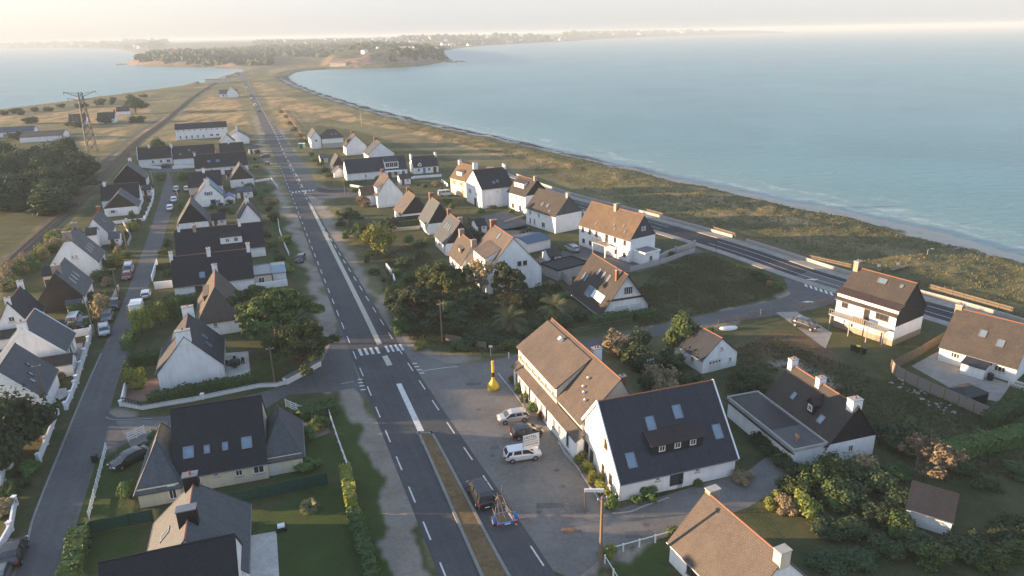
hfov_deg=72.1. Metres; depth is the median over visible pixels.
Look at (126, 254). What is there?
shrub
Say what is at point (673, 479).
door
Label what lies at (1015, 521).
shrub
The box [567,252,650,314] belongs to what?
house
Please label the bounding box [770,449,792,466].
shrub
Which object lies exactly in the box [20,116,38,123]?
shrub
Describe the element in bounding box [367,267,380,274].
shrub
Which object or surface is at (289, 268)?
shrub
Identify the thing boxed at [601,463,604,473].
window
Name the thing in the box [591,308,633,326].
hedge
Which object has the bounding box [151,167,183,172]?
street end
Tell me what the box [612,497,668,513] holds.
bed edging
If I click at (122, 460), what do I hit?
parked car
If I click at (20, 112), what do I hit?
shrub
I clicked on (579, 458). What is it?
shrub
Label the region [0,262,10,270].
shrub
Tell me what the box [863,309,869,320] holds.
door
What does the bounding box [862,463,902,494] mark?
shrub
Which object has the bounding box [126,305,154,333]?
tree
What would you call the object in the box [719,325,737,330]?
dinghy
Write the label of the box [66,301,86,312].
hedge
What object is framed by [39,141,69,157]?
tree
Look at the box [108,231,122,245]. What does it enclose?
shed
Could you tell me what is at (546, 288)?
shrub
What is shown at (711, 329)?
shrub
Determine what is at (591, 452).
door
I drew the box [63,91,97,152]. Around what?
lattice pylon
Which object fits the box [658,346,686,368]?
shrub
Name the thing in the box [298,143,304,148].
cabin
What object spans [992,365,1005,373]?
window
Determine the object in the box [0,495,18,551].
garden wall
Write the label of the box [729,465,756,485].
shrub
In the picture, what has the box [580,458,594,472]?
shrub
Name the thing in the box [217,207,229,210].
shrub
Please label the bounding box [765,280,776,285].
shrub
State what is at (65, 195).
shrub
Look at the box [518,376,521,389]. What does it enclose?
window
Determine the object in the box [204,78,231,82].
bridge house
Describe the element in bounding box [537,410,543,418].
shrub
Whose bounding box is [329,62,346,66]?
blockhouse
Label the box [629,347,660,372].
shrub
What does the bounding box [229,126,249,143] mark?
house
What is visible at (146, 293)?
parked car
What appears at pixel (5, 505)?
shrub
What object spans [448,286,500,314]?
cypress tree
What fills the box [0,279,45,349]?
house
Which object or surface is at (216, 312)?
house
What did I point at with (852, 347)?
wheelie bin
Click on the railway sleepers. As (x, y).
(85, 192)
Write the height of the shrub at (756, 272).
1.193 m
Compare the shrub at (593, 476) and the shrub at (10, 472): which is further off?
the shrub at (10, 472)
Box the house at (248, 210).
[236,196,262,222]
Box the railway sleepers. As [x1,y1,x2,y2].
[0,113,175,268]
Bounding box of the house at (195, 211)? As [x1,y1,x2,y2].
[177,196,209,228]
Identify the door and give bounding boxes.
[269,463,278,475]
[589,448,593,463]
[615,305,627,311]
[630,303,640,311]
[668,473,681,489]
[677,472,684,487]
[708,358,720,372]
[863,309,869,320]
[875,331,887,343]
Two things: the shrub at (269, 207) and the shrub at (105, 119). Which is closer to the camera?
the shrub at (269, 207)
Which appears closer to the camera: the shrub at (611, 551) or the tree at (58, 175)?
the shrub at (611, 551)
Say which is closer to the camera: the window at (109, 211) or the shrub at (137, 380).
the shrub at (137, 380)
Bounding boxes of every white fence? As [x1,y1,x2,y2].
[87,442,106,519]
[328,409,347,462]
[604,554,616,575]
[606,530,671,551]
[1008,378,1023,389]
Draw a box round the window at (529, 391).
[528,388,530,400]
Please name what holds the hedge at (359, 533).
on the ground at (320, 542)
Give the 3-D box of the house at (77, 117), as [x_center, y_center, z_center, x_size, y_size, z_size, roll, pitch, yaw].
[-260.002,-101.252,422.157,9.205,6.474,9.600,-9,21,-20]
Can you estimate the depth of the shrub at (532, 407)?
92.37 m
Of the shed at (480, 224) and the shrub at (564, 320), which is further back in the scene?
the shed at (480, 224)
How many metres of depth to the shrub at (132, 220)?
191.28 m
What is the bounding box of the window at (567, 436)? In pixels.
[566,433,569,449]
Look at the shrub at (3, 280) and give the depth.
141.91 m
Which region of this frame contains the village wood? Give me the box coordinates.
[250,37,371,56]
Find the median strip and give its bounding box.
[250,86,391,365]
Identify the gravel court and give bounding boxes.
[504,226,528,235]
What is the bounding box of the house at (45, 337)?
[0,308,77,377]
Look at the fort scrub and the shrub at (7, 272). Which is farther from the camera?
the fort scrub
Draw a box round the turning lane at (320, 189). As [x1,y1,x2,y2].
[316,187,348,192]
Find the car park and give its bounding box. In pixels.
[394,333,790,575]
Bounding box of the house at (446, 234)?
[433,207,477,255]
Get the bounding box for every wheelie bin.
[90,453,97,462]
[850,344,855,350]
[855,345,860,351]
[861,347,866,353]
[987,372,993,380]
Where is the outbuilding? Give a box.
[905,480,959,534]
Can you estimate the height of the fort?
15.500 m
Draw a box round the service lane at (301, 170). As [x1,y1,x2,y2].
[272,125,317,185]
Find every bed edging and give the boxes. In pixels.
[558,441,600,502]
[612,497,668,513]
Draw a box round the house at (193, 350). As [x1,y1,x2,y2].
[155,304,225,390]
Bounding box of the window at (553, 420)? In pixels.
[552,416,555,431]
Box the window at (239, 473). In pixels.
[235,470,243,477]
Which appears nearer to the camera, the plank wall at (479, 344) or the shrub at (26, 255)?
the plank wall at (479, 344)
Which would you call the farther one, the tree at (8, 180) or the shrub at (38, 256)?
the tree at (8, 180)
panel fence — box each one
[77,509,153,533]
[228,472,327,501]
[539,256,571,285]
[630,247,694,271]
[890,332,944,370]
[890,359,1019,415]
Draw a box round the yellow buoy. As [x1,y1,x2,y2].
[487,360,498,390]
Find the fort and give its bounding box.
[400,46,417,49]
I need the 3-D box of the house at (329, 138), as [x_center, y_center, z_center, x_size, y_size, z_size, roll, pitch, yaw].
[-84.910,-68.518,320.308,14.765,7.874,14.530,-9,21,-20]
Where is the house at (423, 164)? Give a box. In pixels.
[409,152,438,173]
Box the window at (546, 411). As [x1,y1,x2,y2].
[545,408,547,423]
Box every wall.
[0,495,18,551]
[34,408,59,461]
[62,379,77,409]
[73,325,93,384]
[74,327,90,336]
[112,285,118,296]
[113,188,154,223]
[118,378,285,409]
[120,382,126,401]
[123,221,131,245]
[141,165,160,168]
[151,259,157,281]
[153,280,172,288]
[172,165,194,168]
[254,178,277,187]
[278,221,288,254]
[282,360,320,384]
[386,263,395,280]
[392,226,419,231]
[411,174,441,178]
[445,334,486,348]
[504,214,525,222]
[516,174,732,237]
[659,240,695,258]
[746,239,1023,322]
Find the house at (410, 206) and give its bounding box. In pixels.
[392,186,424,227]
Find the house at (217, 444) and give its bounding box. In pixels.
[133,395,305,507]
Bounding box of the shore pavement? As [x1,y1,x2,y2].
[486,167,1012,326]
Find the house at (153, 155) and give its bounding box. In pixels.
[136,143,172,165]
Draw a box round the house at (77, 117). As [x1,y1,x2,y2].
[68,113,88,124]
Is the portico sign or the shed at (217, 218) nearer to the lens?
the portico sign
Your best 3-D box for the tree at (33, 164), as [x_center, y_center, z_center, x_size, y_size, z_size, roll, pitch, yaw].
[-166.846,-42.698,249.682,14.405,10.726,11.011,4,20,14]
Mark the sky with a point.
(44, 21)
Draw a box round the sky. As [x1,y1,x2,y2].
[0,0,1023,42]
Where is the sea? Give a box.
[0,24,1023,255]
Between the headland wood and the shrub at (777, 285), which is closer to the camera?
the shrub at (777, 285)
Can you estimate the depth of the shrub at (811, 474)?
74.94 m
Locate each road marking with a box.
[277,136,544,575]
[575,200,951,317]
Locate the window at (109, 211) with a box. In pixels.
[108,210,117,213]
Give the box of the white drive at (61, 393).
[51,388,67,403]
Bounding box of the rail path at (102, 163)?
[39,117,161,224]
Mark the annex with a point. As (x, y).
(337, 171)
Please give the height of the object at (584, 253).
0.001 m
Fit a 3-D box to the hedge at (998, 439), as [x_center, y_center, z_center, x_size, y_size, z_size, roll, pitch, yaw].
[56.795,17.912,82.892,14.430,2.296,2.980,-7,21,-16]
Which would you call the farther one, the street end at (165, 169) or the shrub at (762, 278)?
the street end at (165, 169)
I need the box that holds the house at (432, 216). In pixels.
[418,191,446,234]
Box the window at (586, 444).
[585,441,588,454]
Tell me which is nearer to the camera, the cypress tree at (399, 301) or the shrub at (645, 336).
the shrub at (645, 336)
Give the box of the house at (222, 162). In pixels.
[193,151,247,174]
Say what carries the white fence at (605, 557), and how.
on the ground at (320, 542)
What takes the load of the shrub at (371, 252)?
on the ground at (320, 542)
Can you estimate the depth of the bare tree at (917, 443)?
77.88 m
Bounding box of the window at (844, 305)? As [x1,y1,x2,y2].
[841,302,847,308]
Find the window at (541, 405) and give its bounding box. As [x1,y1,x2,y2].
[540,402,543,415]
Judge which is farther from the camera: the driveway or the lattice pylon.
the lattice pylon
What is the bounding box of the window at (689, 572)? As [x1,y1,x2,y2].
[685,565,697,575]
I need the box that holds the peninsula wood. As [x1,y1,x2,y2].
[256,35,460,50]
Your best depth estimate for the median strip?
141.71 m
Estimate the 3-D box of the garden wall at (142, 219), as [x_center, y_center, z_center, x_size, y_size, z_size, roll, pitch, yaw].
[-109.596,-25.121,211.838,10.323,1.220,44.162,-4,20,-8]
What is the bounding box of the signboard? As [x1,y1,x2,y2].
[523,432,538,448]
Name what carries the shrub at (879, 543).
on the ground at (320, 542)
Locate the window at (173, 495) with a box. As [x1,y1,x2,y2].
[167,485,177,500]
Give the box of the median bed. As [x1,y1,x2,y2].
[421,431,506,575]
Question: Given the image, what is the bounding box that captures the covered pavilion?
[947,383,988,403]
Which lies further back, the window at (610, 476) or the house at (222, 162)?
the house at (222, 162)
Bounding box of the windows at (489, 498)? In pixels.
[468,482,493,503]
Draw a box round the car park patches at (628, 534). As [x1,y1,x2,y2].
[466,382,654,537]
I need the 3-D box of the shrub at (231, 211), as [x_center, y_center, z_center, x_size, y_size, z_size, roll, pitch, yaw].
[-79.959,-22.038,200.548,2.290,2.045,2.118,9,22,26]
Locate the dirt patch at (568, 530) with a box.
[561,527,576,533]
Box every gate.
[121,397,141,405]
[126,425,145,441]
[285,399,301,409]
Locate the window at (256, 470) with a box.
[253,466,265,474]
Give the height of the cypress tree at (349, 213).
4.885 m
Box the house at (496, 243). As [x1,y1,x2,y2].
[466,218,543,293]
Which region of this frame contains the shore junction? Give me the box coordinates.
[784,272,844,303]
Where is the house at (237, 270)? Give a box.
[168,242,287,294]
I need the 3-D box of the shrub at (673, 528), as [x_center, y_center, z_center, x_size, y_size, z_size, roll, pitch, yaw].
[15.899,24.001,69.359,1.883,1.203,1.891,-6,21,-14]
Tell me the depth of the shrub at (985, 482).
75.21 m
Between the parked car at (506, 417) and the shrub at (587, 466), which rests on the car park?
the parked car at (506, 417)
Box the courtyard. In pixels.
[912,351,1010,400]
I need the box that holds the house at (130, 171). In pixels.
[112,157,149,187]
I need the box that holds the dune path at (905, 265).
[891,246,962,269]
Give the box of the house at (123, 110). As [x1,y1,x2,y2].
[116,106,130,114]
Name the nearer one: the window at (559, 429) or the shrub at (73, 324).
the window at (559, 429)
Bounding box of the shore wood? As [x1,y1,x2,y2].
[0,38,168,48]
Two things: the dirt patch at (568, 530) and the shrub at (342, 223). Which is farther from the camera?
the shrub at (342, 223)
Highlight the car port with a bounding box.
[540,255,585,280]
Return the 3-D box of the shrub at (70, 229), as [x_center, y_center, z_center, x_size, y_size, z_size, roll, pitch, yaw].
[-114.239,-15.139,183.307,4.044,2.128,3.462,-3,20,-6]
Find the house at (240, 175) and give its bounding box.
[228,162,254,187]
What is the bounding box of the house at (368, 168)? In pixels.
[343,155,407,180]
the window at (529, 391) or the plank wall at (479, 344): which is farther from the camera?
the plank wall at (479, 344)
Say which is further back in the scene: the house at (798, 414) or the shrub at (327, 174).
the shrub at (327, 174)
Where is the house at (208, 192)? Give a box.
[194,177,235,206]
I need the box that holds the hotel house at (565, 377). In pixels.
[511,318,629,456]
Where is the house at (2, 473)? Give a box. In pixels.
[0,462,13,485]
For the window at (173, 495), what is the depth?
75.73 m
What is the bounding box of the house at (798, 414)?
[722,356,878,463]
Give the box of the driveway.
[116,420,167,446]
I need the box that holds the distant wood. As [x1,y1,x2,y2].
[395,32,558,44]
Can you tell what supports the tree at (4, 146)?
on the ground at (320, 542)
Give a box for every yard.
[75,342,82,359]
[124,378,159,402]
[249,531,278,575]
[303,422,329,440]
[480,211,527,229]
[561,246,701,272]
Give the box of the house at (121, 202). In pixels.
[103,188,140,216]
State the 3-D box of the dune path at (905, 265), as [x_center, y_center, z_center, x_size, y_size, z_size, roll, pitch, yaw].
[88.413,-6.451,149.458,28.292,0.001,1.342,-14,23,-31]
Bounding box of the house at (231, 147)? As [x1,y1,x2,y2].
[218,141,244,152]
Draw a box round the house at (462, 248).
[448,228,475,272]
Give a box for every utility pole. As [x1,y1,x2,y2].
[31,364,46,401]
[85,301,95,337]
[109,268,118,295]
[266,347,275,381]
[437,303,442,342]
[597,496,607,565]
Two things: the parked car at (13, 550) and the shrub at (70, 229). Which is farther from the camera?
the shrub at (70, 229)
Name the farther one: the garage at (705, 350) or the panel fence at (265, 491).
the garage at (705, 350)
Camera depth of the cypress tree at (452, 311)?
115.37 m
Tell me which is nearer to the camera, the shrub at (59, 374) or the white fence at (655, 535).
the white fence at (655, 535)
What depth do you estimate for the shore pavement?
152.09 m
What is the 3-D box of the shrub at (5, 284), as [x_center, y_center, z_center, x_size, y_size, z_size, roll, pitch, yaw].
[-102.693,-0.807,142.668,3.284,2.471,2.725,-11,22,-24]
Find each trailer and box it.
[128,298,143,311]
[491,484,517,527]
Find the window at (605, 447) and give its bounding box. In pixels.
[603,436,607,451]
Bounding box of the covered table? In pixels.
[228,358,239,366]
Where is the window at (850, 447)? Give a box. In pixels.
[847,444,853,452]
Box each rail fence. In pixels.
[718,307,773,323]
[793,296,832,310]
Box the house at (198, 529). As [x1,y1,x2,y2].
[98,470,251,575]
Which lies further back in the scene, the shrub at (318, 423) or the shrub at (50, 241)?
the shrub at (50, 241)
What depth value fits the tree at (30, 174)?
217.66 m
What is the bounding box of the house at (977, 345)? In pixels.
[938,302,1023,382]
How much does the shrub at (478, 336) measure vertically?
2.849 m
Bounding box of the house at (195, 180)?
[186,167,222,194]
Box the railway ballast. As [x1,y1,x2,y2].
[0,72,238,265]
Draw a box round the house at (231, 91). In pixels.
[219,86,238,97]
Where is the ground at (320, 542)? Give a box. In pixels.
[0,30,1023,575]
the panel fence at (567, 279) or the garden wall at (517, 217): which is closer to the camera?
the panel fence at (567, 279)
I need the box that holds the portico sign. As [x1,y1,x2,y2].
[584,488,603,511]
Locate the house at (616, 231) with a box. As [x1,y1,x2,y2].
[578,201,660,263]
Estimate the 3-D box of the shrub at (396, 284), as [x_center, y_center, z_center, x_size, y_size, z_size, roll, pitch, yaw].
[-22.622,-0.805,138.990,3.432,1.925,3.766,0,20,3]
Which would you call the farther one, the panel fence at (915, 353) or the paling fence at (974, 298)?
the paling fence at (974, 298)
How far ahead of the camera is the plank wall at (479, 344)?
113.29 m
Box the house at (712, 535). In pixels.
[666,484,805,575]
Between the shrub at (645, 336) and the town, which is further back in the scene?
the town
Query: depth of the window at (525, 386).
95.33 m
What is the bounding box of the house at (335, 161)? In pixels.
[329,154,342,170]
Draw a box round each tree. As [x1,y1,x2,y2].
[0,138,17,157]
[0,150,27,175]
[0,170,26,188]
[0,173,8,192]
[0,383,63,468]
[3,146,34,167]
[18,148,42,157]
[18,153,54,176]
[18,169,55,183]
[19,172,40,189]
[23,145,37,151]
[26,197,77,214]
[27,402,48,441]
[30,176,82,194]
[33,164,76,176]
[37,164,70,182]
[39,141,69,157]
[52,135,78,149]
[55,147,94,162]
[62,175,103,193]
[121,96,149,112]
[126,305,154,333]
[149,136,165,145]
[149,299,171,326]
[164,297,181,319]
[225,284,273,305]
[233,286,324,343]
[252,320,341,375]
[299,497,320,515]
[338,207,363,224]
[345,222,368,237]
[359,220,397,257]
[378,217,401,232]
[384,285,450,320]
[415,260,440,290]
[415,262,471,300]
[418,300,475,332]
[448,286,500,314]
[455,264,479,285]
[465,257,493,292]
[467,225,484,242]
[491,260,528,305]
[492,303,527,335]
[537,294,567,320]
[663,310,700,347]
[898,432,939,470]
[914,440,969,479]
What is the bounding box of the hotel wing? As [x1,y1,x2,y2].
[581,379,739,500]
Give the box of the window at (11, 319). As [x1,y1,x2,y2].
[8,316,15,322]
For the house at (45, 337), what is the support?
on the ground at (320, 542)
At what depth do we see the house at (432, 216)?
175.91 m
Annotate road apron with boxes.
[300,181,409,199]
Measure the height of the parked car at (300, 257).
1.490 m
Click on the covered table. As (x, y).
(231, 361)
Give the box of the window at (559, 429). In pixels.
[557,423,561,437]
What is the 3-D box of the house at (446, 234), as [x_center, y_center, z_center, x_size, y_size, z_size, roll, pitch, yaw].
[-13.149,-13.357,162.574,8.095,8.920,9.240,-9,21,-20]
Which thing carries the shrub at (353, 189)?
on the ground at (320, 542)
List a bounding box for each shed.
[41,266,51,286]
[85,227,101,246]
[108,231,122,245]
[142,184,152,195]
[210,212,225,225]
[224,169,232,179]
[236,186,252,198]
[248,145,257,153]
[318,153,327,162]
[397,173,410,184]
[471,218,486,232]
[541,247,561,260]
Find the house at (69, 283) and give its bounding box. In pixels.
[37,257,93,312]
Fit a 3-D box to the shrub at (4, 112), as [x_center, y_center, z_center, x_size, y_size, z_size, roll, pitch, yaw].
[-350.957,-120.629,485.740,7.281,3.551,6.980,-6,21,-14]
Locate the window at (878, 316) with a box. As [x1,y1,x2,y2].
[874,313,888,322]
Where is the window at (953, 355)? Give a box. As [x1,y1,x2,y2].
[950,352,959,359]
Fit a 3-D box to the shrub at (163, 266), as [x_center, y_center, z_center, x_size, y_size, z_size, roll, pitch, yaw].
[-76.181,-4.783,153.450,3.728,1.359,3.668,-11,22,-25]
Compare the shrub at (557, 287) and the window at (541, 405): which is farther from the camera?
the shrub at (557, 287)
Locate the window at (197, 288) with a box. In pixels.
[195,285,202,292]
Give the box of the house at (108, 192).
[100,181,143,209]
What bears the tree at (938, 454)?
on the ground at (320, 542)
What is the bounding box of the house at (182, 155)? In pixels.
[170,144,215,165]
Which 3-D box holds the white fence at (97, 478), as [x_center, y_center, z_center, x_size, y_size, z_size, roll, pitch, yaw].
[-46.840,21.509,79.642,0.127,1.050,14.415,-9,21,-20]
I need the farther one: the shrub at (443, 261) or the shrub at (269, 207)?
the shrub at (269, 207)
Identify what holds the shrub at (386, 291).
on the ground at (320, 542)
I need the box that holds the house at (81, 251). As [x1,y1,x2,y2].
[49,221,105,275]
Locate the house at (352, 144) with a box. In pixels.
[342,130,365,154]
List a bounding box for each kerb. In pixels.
[11,353,153,575]
[415,431,510,575]
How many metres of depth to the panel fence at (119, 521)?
71.98 m
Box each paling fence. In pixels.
[646,209,807,257]
[808,255,851,268]
[930,284,1023,314]
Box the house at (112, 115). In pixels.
[97,109,116,123]
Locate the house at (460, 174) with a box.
[449,159,477,197]
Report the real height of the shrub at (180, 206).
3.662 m
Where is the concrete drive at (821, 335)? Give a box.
[776,312,831,348]
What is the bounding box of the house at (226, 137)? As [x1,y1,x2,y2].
[219,133,234,142]
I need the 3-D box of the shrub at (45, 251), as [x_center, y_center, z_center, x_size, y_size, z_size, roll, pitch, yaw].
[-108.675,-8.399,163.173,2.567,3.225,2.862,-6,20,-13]
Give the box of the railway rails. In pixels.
[0,73,235,266]
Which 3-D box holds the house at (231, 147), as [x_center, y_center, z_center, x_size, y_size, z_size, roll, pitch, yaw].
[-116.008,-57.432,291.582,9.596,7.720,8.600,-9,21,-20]
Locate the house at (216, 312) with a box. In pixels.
[196,262,241,334]
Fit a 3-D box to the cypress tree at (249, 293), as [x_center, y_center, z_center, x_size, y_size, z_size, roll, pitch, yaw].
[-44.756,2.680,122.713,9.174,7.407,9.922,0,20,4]
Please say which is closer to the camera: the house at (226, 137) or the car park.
the car park
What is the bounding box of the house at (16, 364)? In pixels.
[0,342,59,406]
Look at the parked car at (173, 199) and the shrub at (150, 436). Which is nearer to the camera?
the shrub at (150, 436)
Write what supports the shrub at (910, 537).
on the ground at (320, 542)
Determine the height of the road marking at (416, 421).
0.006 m
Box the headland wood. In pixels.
[133,46,274,65]
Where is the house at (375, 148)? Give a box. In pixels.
[363,136,393,157]
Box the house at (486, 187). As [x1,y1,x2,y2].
[465,163,512,208]
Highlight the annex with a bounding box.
[332,165,343,177]
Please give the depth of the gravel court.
177.33 m
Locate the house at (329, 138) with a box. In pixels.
[307,128,343,148]
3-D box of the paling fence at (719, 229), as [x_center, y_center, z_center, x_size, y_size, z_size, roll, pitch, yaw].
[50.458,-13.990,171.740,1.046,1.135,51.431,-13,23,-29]
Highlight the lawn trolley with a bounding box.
[275,522,286,532]
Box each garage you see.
[512,232,551,252]
[674,322,739,373]
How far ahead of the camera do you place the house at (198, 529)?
61.96 m
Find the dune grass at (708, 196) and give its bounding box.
[384,121,1023,315]
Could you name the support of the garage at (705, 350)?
on the ground at (320, 542)
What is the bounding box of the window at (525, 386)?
[524,383,527,393]
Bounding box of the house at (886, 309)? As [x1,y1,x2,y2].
[828,259,926,347]
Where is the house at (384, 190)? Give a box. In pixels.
[358,168,403,207]
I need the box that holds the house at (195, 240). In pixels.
[174,218,265,256]
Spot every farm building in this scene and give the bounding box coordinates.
[0,125,37,137]
[19,130,69,142]
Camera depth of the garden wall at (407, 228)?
180.09 m
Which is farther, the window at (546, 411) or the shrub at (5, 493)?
the window at (546, 411)
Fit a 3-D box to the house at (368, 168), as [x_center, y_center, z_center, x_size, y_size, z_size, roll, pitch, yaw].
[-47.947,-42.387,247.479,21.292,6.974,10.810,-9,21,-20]
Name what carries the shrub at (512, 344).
on the ground at (320, 542)
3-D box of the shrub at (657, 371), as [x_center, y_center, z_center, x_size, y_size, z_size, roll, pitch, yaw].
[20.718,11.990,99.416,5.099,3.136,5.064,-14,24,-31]
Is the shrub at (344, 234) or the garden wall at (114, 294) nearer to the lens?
the garden wall at (114, 294)
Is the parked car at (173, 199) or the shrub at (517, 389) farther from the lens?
the parked car at (173, 199)
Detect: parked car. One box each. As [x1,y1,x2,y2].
[0,535,29,567]
[0,560,14,575]
[65,311,82,325]
[76,316,92,328]
[97,321,110,336]
[100,308,114,321]
[106,444,147,470]
[108,296,120,308]
[121,270,132,280]
[122,261,134,273]
[140,289,151,297]
[166,204,173,210]
[170,196,176,202]
[173,186,179,191]
[295,253,305,262]
[437,189,453,196]
[497,407,529,424]
[502,443,541,463]
[509,423,543,440]
[565,243,579,252]
[791,315,820,331]
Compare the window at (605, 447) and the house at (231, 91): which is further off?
the house at (231, 91)
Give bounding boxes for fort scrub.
[388,43,448,61]
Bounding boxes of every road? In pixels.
[236,66,265,80]
[244,79,556,575]
[478,168,953,321]
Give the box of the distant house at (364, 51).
[361,49,367,53]
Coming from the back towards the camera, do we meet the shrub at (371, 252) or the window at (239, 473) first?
the shrub at (371, 252)
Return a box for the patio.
[225,351,249,377]
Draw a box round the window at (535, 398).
[534,395,537,405]
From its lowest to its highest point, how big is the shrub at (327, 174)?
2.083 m
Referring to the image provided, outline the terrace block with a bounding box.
[174,121,227,139]
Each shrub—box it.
[0,110,9,114]
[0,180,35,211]
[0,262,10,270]
[0,267,16,278]
[0,275,15,291]
[0,487,16,499]
[0,497,16,518]
[1,476,23,493]
[2,278,14,289]
[3,130,22,139]
[3,257,20,266]
[5,468,15,478]
[7,276,24,284]
[8,108,18,113]
[8,264,29,273]
[13,257,31,265]
[16,110,24,114]
[16,251,31,260]
[17,458,42,477]
[18,477,32,487]
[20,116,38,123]
[20,253,32,259]
[23,256,37,262]
[26,184,74,215]
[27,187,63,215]
[30,248,46,259]
[33,242,48,250]
[34,142,50,153]
[36,246,50,257]
[42,106,53,110]
[42,141,80,153]
[43,140,64,147]
[43,229,58,240]
[44,238,57,245]
[48,242,59,252]
[50,234,62,238]
[51,236,62,245]
[54,228,63,234]
[55,103,65,107]
[57,371,66,377]
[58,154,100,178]
[63,119,84,126]
[65,227,81,230]
[67,320,81,329]
[81,316,92,327]
[87,289,93,297]
[87,294,103,302]
[89,293,110,316]
[90,267,110,279]
[96,116,111,123]
[100,276,112,286]
[102,251,124,266]
[105,242,117,248]
[113,244,121,253]
[115,479,134,498]
[117,250,131,257]
[119,361,146,388]
[124,221,139,230]
[127,115,145,122]
[127,210,134,217]
[130,218,141,223]
[143,195,151,199]
[146,429,156,440]
[154,172,166,180]
[155,263,170,269]
[157,247,168,254]
[162,267,171,277]
[163,238,171,246]
[175,201,185,211]
[177,170,187,180]
[208,203,216,209]
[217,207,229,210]
[227,207,234,213]
[262,196,278,203]
[263,230,271,237]
[265,204,272,210]
[265,240,275,246]
[267,212,279,220]
[273,254,285,260]
[278,235,291,244]
[285,262,293,271]
[294,456,322,471]
[298,138,307,141]
[304,422,315,439]
[310,415,327,431]
[324,171,332,176]
[335,221,346,225]
[341,231,348,238]
[348,187,357,191]
[356,193,371,206]
[363,249,375,255]
[363,253,369,262]
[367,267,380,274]
[383,286,393,296]
[389,278,405,288]
[390,268,402,276]
[390,315,412,335]
[395,256,413,265]
[399,270,417,280]
[404,234,414,242]
[409,250,421,260]
[411,239,428,246]
[413,339,428,349]
[433,259,446,264]
[443,198,451,202]
[447,202,454,208]
[450,338,471,350]
[460,328,486,347]
[466,217,472,224]
[476,208,485,212]
[483,334,503,344]
[497,338,519,352]
[508,375,513,381]
[513,332,530,339]
[513,382,521,393]
[518,289,545,307]
[519,391,528,402]
[526,400,538,411]
[529,320,544,328]
[534,281,553,301]
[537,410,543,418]
[543,280,554,286]
[553,281,562,292]
[554,313,572,325]
[556,290,570,298]
[569,307,589,320]
[573,450,586,463]
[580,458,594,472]
[587,470,604,483]
[594,477,609,494]
[596,542,616,561]
[602,328,632,355]
[604,493,619,510]
[614,336,648,365]
[626,326,652,345]
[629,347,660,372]
[630,493,643,504]
[636,371,655,391]
[639,485,657,503]
[640,357,680,384]
[651,378,679,389]
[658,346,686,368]
[665,525,677,537]
[677,370,703,384]
[693,478,702,486]
[706,325,714,332]
[729,380,757,393]
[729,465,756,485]
[735,365,769,379]
[745,369,774,392]
[748,430,767,444]
[749,270,761,275]
[756,275,768,280]
[759,436,782,457]
[763,489,782,509]
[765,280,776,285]
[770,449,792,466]
[772,282,782,288]
[774,474,811,499]
[774,492,800,516]
[782,461,801,479]
[792,486,823,519]
[794,459,830,495]
[803,548,852,575]
[806,512,849,541]
[811,449,855,481]
[813,471,857,513]
[829,453,867,481]
[835,476,873,513]
[836,512,872,540]
[838,546,878,572]
[852,450,879,483]
[861,497,894,530]
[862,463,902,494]
[866,530,908,560]
[875,418,930,456]
[876,483,908,511]
[878,460,911,480]
[881,508,919,539]
[898,525,934,554]
[909,538,957,572]
[940,530,986,564]
[946,457,977,474]
[962,527,997,544]
[968,472,1006,492]
[973,540,1013,575]
[985,519,1021,541]
[993,535,1023,563]
[995,510,1023,539]
[997,459,1023,481]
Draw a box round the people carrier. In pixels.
[466,478,494,510]
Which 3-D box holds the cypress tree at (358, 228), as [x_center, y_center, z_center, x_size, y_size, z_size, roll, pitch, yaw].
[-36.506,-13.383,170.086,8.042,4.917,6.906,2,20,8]
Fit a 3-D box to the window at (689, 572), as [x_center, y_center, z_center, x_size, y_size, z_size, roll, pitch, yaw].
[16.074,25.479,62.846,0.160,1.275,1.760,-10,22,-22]
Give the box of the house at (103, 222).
[84,205,115,244]
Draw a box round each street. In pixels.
[15,170,175,575]
[98,325,367,457]
[579,294,827,348]
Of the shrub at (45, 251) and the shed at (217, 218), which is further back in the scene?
the shed at (217, 218)
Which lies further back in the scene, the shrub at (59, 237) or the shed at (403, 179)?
the shed at (403, 179)
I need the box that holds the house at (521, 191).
[507,175,545,213]
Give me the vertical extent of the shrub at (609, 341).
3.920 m
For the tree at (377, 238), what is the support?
on the ground at (320, 542)
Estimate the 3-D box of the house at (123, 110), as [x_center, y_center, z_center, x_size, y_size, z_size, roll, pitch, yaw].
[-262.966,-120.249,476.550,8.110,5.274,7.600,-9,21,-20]
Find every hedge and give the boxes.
[11,260,41,277]
[54,522,91,575]
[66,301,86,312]
[119,329,137,350]
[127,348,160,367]
[143,291,201,310]
[145,371,258,403]
[297,397,337,421]
[338,461,357,508]
[343,179,366,186]
[346,505,381,575]
[398,219,419,227]
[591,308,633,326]
[632,306,657,320]
[942,422,1023,459]
[978,388,1023,429]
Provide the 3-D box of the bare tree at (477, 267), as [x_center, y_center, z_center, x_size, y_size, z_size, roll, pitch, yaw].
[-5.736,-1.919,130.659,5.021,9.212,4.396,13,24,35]
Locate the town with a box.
[561,29,718,38]
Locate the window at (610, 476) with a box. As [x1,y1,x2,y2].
[608,472,611,486]
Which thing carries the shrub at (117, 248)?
on the ground at (320, 542)
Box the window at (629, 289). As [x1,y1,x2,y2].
[623,286,632,294]
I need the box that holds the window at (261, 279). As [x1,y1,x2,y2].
[258,277,264,282]
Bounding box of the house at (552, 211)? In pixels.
[525,188,582,233]
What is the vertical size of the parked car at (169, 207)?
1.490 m

